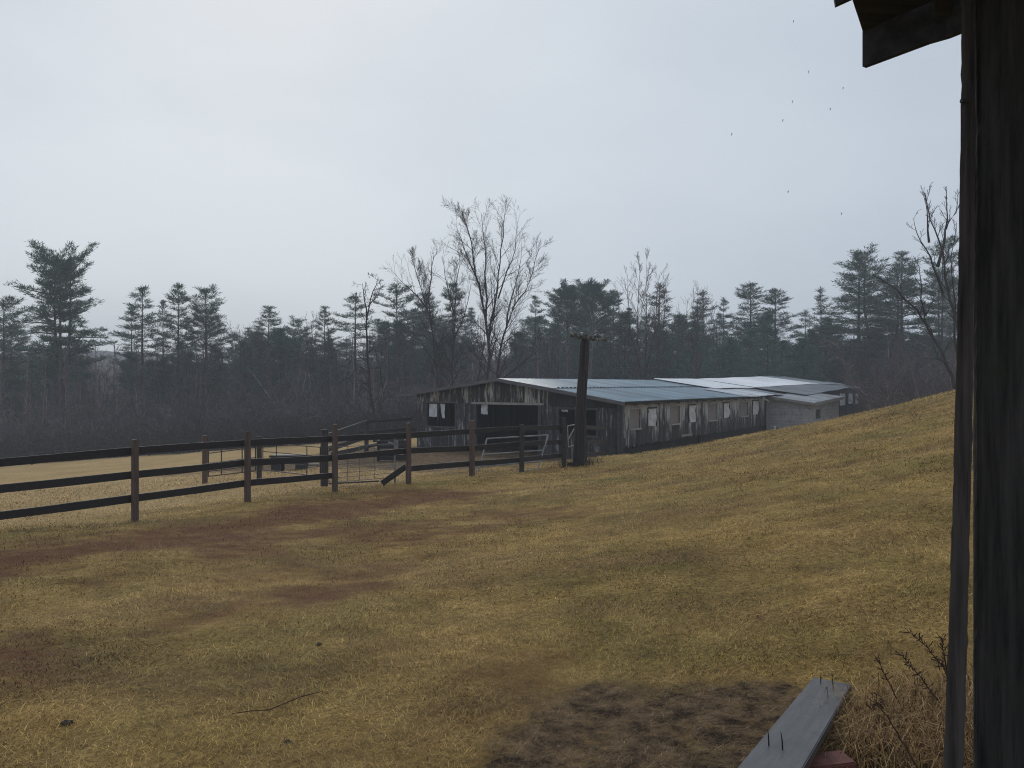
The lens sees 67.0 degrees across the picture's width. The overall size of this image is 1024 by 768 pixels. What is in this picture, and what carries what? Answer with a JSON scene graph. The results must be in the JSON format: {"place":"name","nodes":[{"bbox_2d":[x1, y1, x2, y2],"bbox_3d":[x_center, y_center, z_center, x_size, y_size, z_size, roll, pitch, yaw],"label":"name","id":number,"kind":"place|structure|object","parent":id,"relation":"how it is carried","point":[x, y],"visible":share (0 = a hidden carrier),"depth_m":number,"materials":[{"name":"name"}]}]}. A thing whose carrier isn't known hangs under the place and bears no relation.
{"place":"outdoors","nodes":[
{"label":"outdoors","id":0,"kind":"place"},
{"bbox_2d":[0,348,937,400],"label":"hills","id":1,"kind":"structure","parent":0,"point":[106,353],"depth_m":253.91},
{"bbox_2d":[0,0,961,375],"label":"sky","id":2,"kind":"structure","parent":0,"point":[279,154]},
{"bbox_2d":[0,389,972,767],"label":"ground","id":3,"kind":"structure","parent":0,"point":[730,719],"depth_m":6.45,"materials":[{"name":"plant"}]},
{"bbox_2d":[0,294,52,433],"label":"pine tree","id":4,"kind":"object","parent":3,"relation":"on","point":[7,330],"visible":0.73,"depth_m":71.61,"materials":[{"name":"green plant"}]},
{"bbox_2d":[33,342,77,429],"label":"young pine","id":5,"kind":"object","parent":3,"relation":"on","point":[51,392],"visible":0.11,"depth_m":73.30,"materials":[{"name":"green plant"}]},
{"bbox_2d":[0,239,117,433],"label":"pine tree","id":6,"kind":"object","parent":3,"relation":"on","point":[63,273],"visible":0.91,"depth_m":65.18,"materials":[{"name":"green plant"}]},
{"bbox_2d":[44,342,100,420],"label":"young pine","id":7,"kind":"object","parent":3,"relation":"on","point":[80,368],"visible":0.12,"depth_m":83.43,"materials":[{"name":"green plant"}]},
{"bbox_2d":[72,360,117,426],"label":"bare tree","id":8,"kind":"object","parent":3,"relation":"on","point":[107,380],"visible":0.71,"depth_m":64.00,"materials":[{"name":"grey plant"}]},
{"bbox_2d":[104,351,149,418],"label":"young pine","id":9,"kind":"object","parent":3,"relation":"on","point":[131,359],"visible":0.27,"depth_m":76.11,"materials":[{"name":"green plant"}]},
{"bbox_2d":[112,305,150,392],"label":"pine tree","id":10,"kind":"object","parent":3,"relation":"on","point":[132,340],"visible":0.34,"depth_m":78.76,"materials":[{"name":"green plant"}]},
{"bbox_2d":[108,284,180,416],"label":"pine tree","id":11,"kind":"object","parent":3,"relation":"on","point":[144,318],"visible":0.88,"depth_m":73.49,"materials":[{"name":"green plant"}]},
{"bbox_2d":[137,347,186,416],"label":"bare tree","id":12,"kind":"object","parent":3,"relation":"on","point":[157,380],"visible":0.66,"depth_m":69.98,"materials":[{"name":"grey plant"}]},
{"bbox_2d":[149,299,180,401],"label":"pine tree","id":13,"kind":"object","parent":3,"relation":"on","point":[162,302],"visible":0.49,"depth_m":79.90,"materials":[{"name":"green plant"}]},
{"bbox_2d":[155,281,201,412],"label":"pine tree","id":14,"kind":"object","parent":3,"relation":"on","point":[179,299],"visible":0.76,"depth_m":73.84,"materials":[{"name":"green plant"}]},
{"bbox_2d":[167,283,240,413],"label":"pine tree","id":15,"kind":"object","parent":3,"relation":"on","point":[203,319],"visible":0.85,"depth_m":71.37,"materials":[{"name":"green plant"}]},
{"bbox_2d":[2,423,405,464],"bbox_3d":[-21.358,4.125,52.615,28.209,3.335,1.147,0,0,-12],"label":"wire fence","id":16,"kind":"object","parent":3,"relation":"on","point":[145,443],"visible":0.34,"depth_m":51.78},
{"bbox_2d":[202,435,207,484],"bbox_3d":[-8.541,2.258,21.500,0.130,1.660,0.130,0,0,-30],"label":"gate post","id":17,"kind":"object","parent":3,"relation":"on","point":[204,461],"visible":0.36,"depth_m":21.45,"materials":[{"name":"wood"}]},
{"bbox_2d":[208,446,255,476],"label":"tube gate","id":18,"kind":"structure","parent":17,"relation":"attached to","point":[221,451],"depth_m":21.27,"materials":[{"name":"metal"}]},
{"bbox_2d":[0,401,416,459],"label":"bramble undergrowth","id":19,"kind":"object","parent":3,"relation":"on","point":[227,435],"visible":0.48,"depth_m":54.16,"materials":[{"name":"brown plant"}]},
{"bbox_2d":[192,346,233,418],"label":"young pine","id":20,"kind":"object","parent":3,"relation":"on","point":[217,365],"visible":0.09,"depth_m":77.17,"materials":[{"name":"green plant"}]},
{"bbox_2d":[229,330,280,409],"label":"young pine","id":21,"kind":"object","parent":3,"relation":"on","point":[256,345],"visible":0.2,"depth_m":76.05,"materials":[{"name":"green plant"}]},
{"bbox_2d":[230,305,303,409],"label":"pine tree","id":22,"kind":"object","parent":3,"relation":"on","point":[268,312],"visible":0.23,"depth_m":79.88,"materials":[{"name":"green plant"}]},
{"bbox_2d":[259,325,304,416],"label":"young pine","id":23,"kind":"object","parent":3,"relation":"on","point":[280,334],"visible":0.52,"depth_m":76.02,"materials":[{"name":"green plant"}]},
{"bbox_2d":[269,454,307,471],"bbox_3d":[-7.333,2.603,25.485,1.160,0.565,0.670,0,0,-3],"label":"feed trough","id":24,"kind":"object","parent":3,"relation":"on","point":[280,467],"visible":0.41,"depth_m":25.25,"materials":[{"name":"metal"}]},
{"bbox_2d":[274,314,321,394],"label":"pine tree","id":25,"kind":"object","parent":3,"relation":"on","point":[290,331],"visible":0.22,"depth_m":89.95,"materials":[{"name":"green plant"}]},
{"bbox_2d":[0,417,608,521],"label":"board fence","id":26,"kind":"object","parent":3,"relation":"on","point":[135,473],"visible":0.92,"depth_m":15.28,"materials":[{"name":"wood"}]},
{"bbox_2d":[304,342,329,415],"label":"bare tree","id":27,"kind":"object","parent":3,"relation":"on","point":[316,376],"visible":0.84,"depth_m":65.53,"materials":[{"name":"grey plant"}]},
{"bbox_2d":[300,305,344,405],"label":"pine tree","id":28,"kind":"object","parent":3,"relation":"on","point":[324,332],"visible":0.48,"depth_m":81.85,"materials":[{"name":"green plant"}]},
{"bbox_2d":[301,341,352,417],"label":"young pine","id":29,"kind":"object","parent":3,"relation":"on","point":[325,345],"visible":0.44,"depth_m":70.83,"materials":[{"name":"green plant"}]},
{"bbox_2d":[322,292,390,399],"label":"pine tree","id":30,"kind":"object","parent":3,"relation":"on","point":[353,299],"visible":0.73,"depth_m":70.83,"materials":[{"name":"green plant"}]},
{"bbox_2d":[336,273,388,441],"bbox_3d":[-9.251,-1.627,47.961,3.400,10.878,2.650,0,0,0],"label":"bare tree","id":31,"kind":"object","parent":3,"relation":"on","point":[369,389],"visible":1,"depth_m":48.02,"materials":[{"name":"grey plant"}]},
{"bbox_2d":[320,417,411,486],"bbox_3d":[-5.750,2.291,28.544,2.019,2.305,18.724,0,0,-1],"label":"paddock fence","id":32,"kind":"object","parent":3,"relation":"on","point":[324,446],"visible":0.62,"depth_m":27.51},
{"bbox_2d":[262,444,320,474],"bbox_3d":[-5.775,1.954,20.150,2.635,0.773,0.026,0,0,41],"label":"wire hurdle","id":33,"kind":"object","parent":32,"relation":"attached to","point":[276,452],"visible":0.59,"depth_m":19.95,"materials":[{"name":"metal"}]},
{"bbox_2d":[328,439,397,483],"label":"gate","id":34,"kind":"structure","parent":32,"relation":"attached to","point":[395,443],"depth_m":17.84,"materials":[{"name":"metal"}]},
{"bbox_2d":[368,319,396,403],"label":"young pine","id":35,"kind":"object","parent":3,"relation":"on","point":[379,336],"visible":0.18,"depth_m":78.50,"materials":[{"name":"green plant"}]},
{"bbox_2d":[377,439,405,460],"bbox_3d":[-4.500,2.511,29.000,1.080,0.845,0.640,0,0,-6],"label":"slatted feeder","id":36,"kind":"object","parent":3,"relation":"on","point":[401,443],"visible":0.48,"depth_m":28.68,"materials":[{"name":"wood"}]},
{"bbox_2d":[383,325,414,403],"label":"bare tree","id":37,"kind":"object","parent":3,"relation":"on","point":[403,359],"visible":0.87,"depth_m":66.15,"materials":[{"name":"grey plant"}]},
{"bbox_2d":[377,319,421,411],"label":"young pine","id":38,"kind":"object","parent":3,"relation":"on","point":[395,325],"visible":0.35,"depth_m":73.87,"materials":[{"name":"green plant"}]},
{"bbox_2d":[368,282,439,412],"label":"pine tree","id":39,"kind":"object","parent":3,"relation":"on","point":[414,317],"visible":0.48,"depth_m":77.86,"materials":[{"name":"green plant"}]},
{"bbox_2d":[379,236,455,387],"bbox_3d":[-6.463,-3.315,54.317,5.893,14.139,3.954,0,0,0],"label":"bare tree","id":40,"kind":"object","parent":3,"relation":"on","point":[424,280],"visible":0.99,"depth_m":54.30,"materials":[{"name":"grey plant"}]},
{"bbox_2d":[405,292,442,377],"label":"pine tree","id":41,"kind":"object","parent":3,"relation":"on","point":[422,305],"visible":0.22,"depth_m":83.61,"materials":[{"name":"green plant"}]},
{"bbox_2d":[408,334,456,398],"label":"young pine","id":42,"kind":"object","parent":3,"relation":"on","point":[430,349],"visible":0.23,"depth_m":70.79,"materials":[{"name":"green plant"}]},
{"bbox_2d":[418,336,479,389],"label":"young pine","id":43,"kind":"object","parent":3,"relation":"on","point":[464,362],"visible":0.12,"depth_m":69.65,"materials":[{"name":"green plant"}]},
{"bbox_2d":[430,280,471,368],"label":"pine tree","id":44,"kind":"object","parent":3,"relation":"on","point":[448,328],"visible":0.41,"depth_m":79.64,"materials":[{"name":"green plant"}]},
{"bbox_2d":[428,240,483,386],"bbox_3d":[-4.091,-3.418,55.142,4.812,14.201,2.852,0,0,-11],"label":"bare tree","id":45,"kind":"object","parent":3,"relation":"on","point":[454,334],"visible":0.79,"depth_m":55.12,"materials":[{"name":"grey plant"}]},
{"bbox_2d":[0,305,943,457],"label":"thicket undergrowth","id":46,"kind":"object","parent":3,"relation":"on","point":[114,421],"visible":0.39,"depth_m":61.52,"materials":[{"name":"brown plant"}]},
{"bbox_2d":[458,307,487,370],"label":"pine tree","id":47,"kind":"object","parent":3,"relation":"on","point":[472,313],"visible":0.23,"depth_m":108.44,"materials":[{"name":"green plant"}]},
{"bbox_2d":[27,324,936,415],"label":"woods","id":48,"kind":"object","parent":3,"relation":"on","point":[101,381],"visible":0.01,"depth_m":115.08,"materials":[{"name":"grey plant"}]},
{"bbox_2d":[433,195,562,380],"bbox_3d":[-0.789,-4.646,52.061,8.397,16.140,4.749,0,0,-24],"label":"bare tree","id":49,"kind":"object","parent":3,"relation":"on","point":[484,313],"visible":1,"depth_m":51.65,"materials":[{"name":"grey plant"}]},
{"bbox_2d":[478,434,548,470],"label":"propped gate","id":50,"kind":"structure","parent":3,"relation":"on","point":[547,435],"depth_m":21.41,"materials":[{"name":"metal"}]},
{"bbox_2d":[501,330,544,378],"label":"young pine","id":51,"kind":"object","parent":3,"relation":"on","point":[518,353],"visible":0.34,"depth_m":70.11,"materials":[{"name":"green plant"}]},
{"bbox_2d":[520,294,556,369],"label":"pine tree","id":52,"kind":"object","parent":3,"relation":"on","point":[535,300],"visible":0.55,"depth_m":85.84,"materials":[{"name":"green plant"}]},
{"bbox_2d":[525,330,553,378],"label":"young pine","id":53,"kind":"object","parent":3,"relation":"on","point":[539,336],"visible":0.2,"depth_m":83.76,"materials":[{"name":"green plant"}]},
{"bbox_2d":[536,323,563,378],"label":"bare tree","id":54,"kind":"object","parent":3,"relation":"on","point":[548,364],"visible":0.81,"depth_m":69.07,"materials":[{"name":"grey plant"}]},
{"bbox_2d":[534,323,568,377],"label":"young pine","id":55,"kind":"object","parent":3,"relation":"on","point":[552,329],"visible":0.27,"depth_m":82.67,"materials":[{"name":"green plant"}]},
{"bbox_2d":[545,329,578,378],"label":"young pine","id":56,"kind":"object","parent":3,"relation":"on","point":[566,338],"visible":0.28,"depth_m":81.45,"materials":[{"name":"green plant"}]},
{"bbox_2d":[528,279,616,378],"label":"pine tree","id":57,"kind":"object","parent":3,"relation":"on","point":[564,292],"visible":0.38,"depth_m":87.26,"materials":[{"name":"green plant"}]},
{"bbox_2d":[564,327,595,378],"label":"young pine","id":58,"kind":"object","parent":3,"relation":"on","point":[577,342],"visible":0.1,"depth_m":80.73,"materials":[{"name":"green plant"}]},
{"bbox_2d":[569,331,606,465],"bbox_3d":[2.108,0.550,21.549,1.053,4.058,0.442,0,0,0],"label":"timber pole","id":59,"kind":"object","parent":3,"relation":"on","point":[580,418],"visible":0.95,"depth_m":21.47,"materials":[{"name":"brown wood"}]},
{"bbox_2d":[547,277,630,378],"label":"pine tree","id":60,"kind":"object","parent":3,"relation":"on","point":[595,292],"visible":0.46,"depth_m":87.87,"materials":[{"name":"green plant"}]},
{"bbox_2d":[396,378,782,458],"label":"old barn","id":61,"kind":"structure","parent":3,"relation":"on","point":[637,416],"depth_m":36.65,"materials":[{"name":"weathered wood"},{"name":"metal roofing"},{"name":"glass"}]},
{"bbox_2d":[425,401,456,427],"bbox_3d":[-3.390,1.459,36.810,1.898,1.256,0.048,0,0,34],"label":"window frame","id":62,"kind":"structure","parent":61,"relation":"in","point":[426,402],"depth_m":36.82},
{"bbox_2d":[557,407,598,437],"bbox_3d":[2.758,1.620,32.663,2.000,1.228,0.048,0,0,34],"label":"window frame","id":63,"kind":"structure","parent":61,"relation":"in","point":[597,409],"depth_m":32.28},
{"bbox_2d":[630,407,641,430],"bbox_3d":[5.226,1.473,32.735,0.108,0.943,1.091,0,0,34],"label":"window","id":64,"kind":"structure","parent":61,"relation":"in","point":[634,412],"depth_m":32.76,"materials":[{"name":"grey wood"}]},
{"bbox_2d":[647,407,656,426],"bbox_3d":[6.196,1.458,34.154,0.080,0.868,1.012,0,0,34],"label":"window","id":65,"kind":"structure","parent":61,"relation":"in","point":[652,415],"depth_m":34.14,"materials":[{"name":"white plastic"}]},
{"bbox_2d":[670,404,680,425],"bbox_3d":[7.690,1.448,36.382,0.108,0.958,1.184,0,0,34],"label":"window","id":66,"kind":"structure","parent":61,"relation":"in","point":[675,410],"depth_m":36.51,"materials":[{"name":"grey wood"}]},
{"bbox_2d":[577,334,615,378],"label":"young pine","id":67,"kind":"object","parent":3,"relation":"on","point":[601,354],"visible":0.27,"depth_m":74.04,"materials":[{"name":"green plant"}]},
{"bbox_2d":[595,318,628,379],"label":"bare tree","id":68,"kind":"object","parent":3,"relation":"on","point":[610,358],"visible":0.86,"depth_m":67.83,"materials":[{"name":"grey plant"}]},
{"bbox_2d":[595,309,657,379],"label":"young pine","id":69,"kind":"object","parent":3,"relation":"on","point":[624,361],"visible":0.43,"depth_m":69.69,"materials":[{"name":"green plant"}]},
{"bbox_2d":[599,248,691,379],"bbox_3d":[9.610,-3.421,56.096,6.588,13.403,3.041,0,0,-10],"label":"bare tree","id":70,"kind":"object","parent":3,"relation":"on","point":[654,327],"visible":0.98,"depth_m":55.92,"materials":[{"name":"brown plant"}]},
{"bbox_2d":[633,281,680,371],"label":"pine tree","id":71,"kind":"object","parent":3,"relation":"on","point":[654,297],"visible":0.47,"depth_m":83.75,"materials":[{"name":"green plant"}]},
{"bbox_2d":[636,323,678,379],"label":"young pine","id":72,"kind":"object","parent":3,"relation":"on","point":[665,372],"visible":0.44,"depth_m":70.75,"materials":[{"name":"green plant"}]},
{"bbox_2d":[654,312,694,378],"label":"young pine","id":73,"kind":"object","parent":3,"relation":"on","point":[680,327],"visible":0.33,"depth_m":83.46,"materials":[{"name":"green plant"}]},
{"bbox_2d":[676,320,721,378],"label":"young pine","id":74,"kind":"object","parent":3,"relation":"on","point":[701,348],"visible":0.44,"depth_m":70.05,"materials":[{"name":"green plant"}]},
{"bbox_2d":[676,281,735,378],"bbox_3d":[14.790,-2.355,60.226,4.606,11.655,2.298,0,0,-14],"label":"bare tree","id":75,"kind":"object","parent":3,"relation":"on","point":[695,354],"visible":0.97,"depth_m":60.12,"materials":[{"name":"brown plant"}]},
{"bbox_2d":[688,290,723,359],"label":"pine tree","id":76,"kind":"object","parent":3,"relation":"on","point":[705,301],"visible":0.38,"depth_m":85.65,"materials":[{"name":"green plant"}]},
{"bbox_2d":[712,296,735,369],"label":"pine tree","id":77,"kind":"object","parent":3,"relation":"on","point":[723,302],"visible":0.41,"depth_m":93.82,"materials":[{"name":"green plant"}]},
{"bbox_2d":[704,313,748,377],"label":"bare tree","id":78,"kind":"object","parent":3,"relation":"on","point":[717,349],"visible":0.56,"depth_m":74.06,"materials":[{"name":"grey plant"}]},
{"bbox_2d":[711,336,757,388],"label":"young pine","id":79,"kind":"object","parent":3,"relation":"on","point":[730,348],"visible":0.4,"depth_m":72.38,"materials":[{"name":"green plant"}]},
{"bbox_2d":[720,281,776,373],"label":"pine tree","id":80,"kind":"object","parent":3,"relation":"on","point":[747,296],"visible":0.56,"depth_m":85.81,"materials":[{"name":"green plant"}]},
{"bbox_2d":[732,326,778,376],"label":"young pine","id":81,"kind":"object","parent":3,"relation":"on","point":[744,338],"visible":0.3,"depth_m":78.03,"materials":[{"name":"green plant"}]},
{"bbox_2d":[742,310,791,391],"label":"young pine","id":82,"kind":"object","parent":3,"relation":"on","point":[766,329],"visible":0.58,"depth_m":71.79,"materials":[{"name":"green plant"}]},
{"bbox_2d":[745,288,805,372],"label":"pine tree","id":83,"kind":"object","parent":3,"relation":"on","point":[768,300],"visible":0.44,"depth_m":86.24,"materials":[{"name":"green plant"}]},
{"bbox_2d":[766,338,800,375],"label":"young pine","id":84,"kind":"object","parent":3,"relation":"on","point":[783,345],"visible":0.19,"depth_m":82.75,"materials":[{"name":"green plant"}]},
{"bbox_2d":[701,376,867,416],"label":"shed","id":85,"kind":"structure","parent":3,"relation":"on","point":[784,384],"depth_m":61.40,"materials":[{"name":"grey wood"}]},
{"bbox_2d":[738,674,850,767],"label":"plank","id":86,"kind":"object","parent":3,"relation":"on","point":[796,734],"visible":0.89,"depth_m":3.12,"materials":[{"name":"wood"}]},
{"bbox_2d":[766,393,844,430],"bbox_3d":[19.480,1.955,51.120,3.020,2.889,8.738,0,0,34],"label":"block annex","id":87,"kind":"object","parent":3,"relation":"on","point":[787,410],"visible":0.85,"depth_m":48.31,"materials":[{"name":"concrete"}]},
{"bbox_2d":[784,336,827,393],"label":"young pine","id":88,"kind":"object","parent":3,"relation":"on","point":[800,346],"visible":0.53,"depth_m":72.16,"materials":[{"name":"green plant"}]},
{"bbox_2d":[791,327,836,382],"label":"young pine","id":89,"kind":"object","parent":3,"relation":"on","point":[815,339],"visible":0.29,"depth_m":78.43,"materials":[{"name":"green plant"}]},
{"bbox_2d":[805,287,834,354],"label":"pine tree","id":90,"kind":"object","parent":3,"relation":"on","point":[819,297],"visible":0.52,"depth_m":87.78,"materials":[{"name":"green plant"}]},
{"bbox_2d":[806,315,854,383],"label":"young pine","id":91,"kind":"object","parent":3,"relation":"on","point":[838,366],"visible":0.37,"depth_m":81.24,"materials":[{"name":"green plant"}]},
{"bbox_2d":[809,750,855,767],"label":"red block","id":92,"kind":"object","parent":3,"relation":"on","point":[830,759],"depth_m":3.01,"materials":[{"name":"paint"}]},
{"bbox_2d":[838,315,863,388],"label":"bare tree","id":93,"kind":"object","parent":3,"relation":"on","point":[854,350],"visible":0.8,"depth_m":69.07,"materials":[{"name":"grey plant"}]},
{"bbox_2d":[828,338,883,404],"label":"young pine","id":94,"kind":"object","parent":3,"relation":"on","point":[872,364],"visible":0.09,"depth_m":81.33,"materials":[{"name":"green plant"}]},
{"bbox_2d":[750,636,972,767],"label":"tall dry grass","id":95,"kind":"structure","parent":3,"relation":"on","point":[875,744],"depth_m":3.32,"materials":[{"name":"plant"}]},
{"bbox_2d":[813,255,910,383],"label":"pine tree","id":96,"kind":"object","parent":3,"relation":"on","point":[867,292],"visible":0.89,"depth_m":75.19,"materials":[{"name":"green plant"}]},
{"bbox_2d":[832,241,937,406],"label":"pine tree","id":97,"kind":"object","parent":3,"relation":"on","point":[896,277],"visible":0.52,"depth_m":77.07,"materials":[{"name":"green plant"}]},
{"bbox_2d":[866,692,916,767],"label":"dead weed","id":98,"kind":"object","parent":3,"relation":"on","point":[879,705],"visible":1,"depth_m":2.80,"materials":[{"name":"plant"}]},
{"bbox_2d":[819,309,973,412],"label":"brush undergrowth","id":99,"kind":"object","parent":3,"relation":"on","point":[889,390],"visible":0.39,"depth_m":50.59,"materials":[{"name":"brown plant"}]},
{"bbox_2d":[868,250,940,365],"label":"pine tree","id":100,"kind":"object","parent":3,"relation":"on","point":[900,259],"visible":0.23,"depth_m":80.95,"materials":[{"name":"green plant"}]},
{"bbox_2d":[873,255,955,389],"bbox_3d":[18.986,-2.366,36.048,4.072,7.371,1.800,0,0,0],"label":"bare tree","id":101,"kind":"object","parent":3,"relation":"on","point":[944,360],"visible":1,"depth_m":36.07,"materials":[{"name":"brown plant"}]},
{"bbox_2d":[895,651,940,701],"bbox_3d":[1.863,1.371,3.528,0.341,0.365,0.070,0,0,-31],"label":"dead weed","id":102,"kind":"object","parent":3,"relation":"on","point":[917,674],"visible":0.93,"depth_m":3.52,"materials":[{"name":"plant"}]},
{"bbox_2d":[899,627,946,681],"bbox_3d":[1.913,1.317,3.518,0.382,0.459,0.061,0,0,-27],"label":"dead weed","id":103,"kind":"object","parent":3,"relation":"on","point":[931,652],"visible":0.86,"depth_m":3.49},
{"bbox_2d":[834,0,1023,767],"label":"open shed","id":104,"kind":"structure","parent":3,"relation":"on","point":[990,332],"depth_m":2.18,"materials":[{"name":"brown wood"}]},
{"bbox_2d":[901,235,958,369],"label":"pine tree","id":105,"kind":"object","parent":3,"relation":"on","point":[922,339],"visible":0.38,"depth_m":69.64,"materials":[{"name":"green plant"}]},
{"bbox_2d":[906,182,958,364],"bbox_3d":[20.955,-4.385,37.649,3.221,11.521,1.614,0,0,-24],"label":"bare tree","id":106,"kind":"object","parent":3,"relation":"on","point":[949,299],"visible":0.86,"depth_m":37.80,"materials":[{"name":"brown plant"}]},
{"bbox_2d":[926,259,957,364],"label":"pine tree","id":107,"kind":"object","parent":3,"relation":"on","point":[950,325],"visible":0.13,"depth_m":66.42,"materials":[{"name":"green plant"}]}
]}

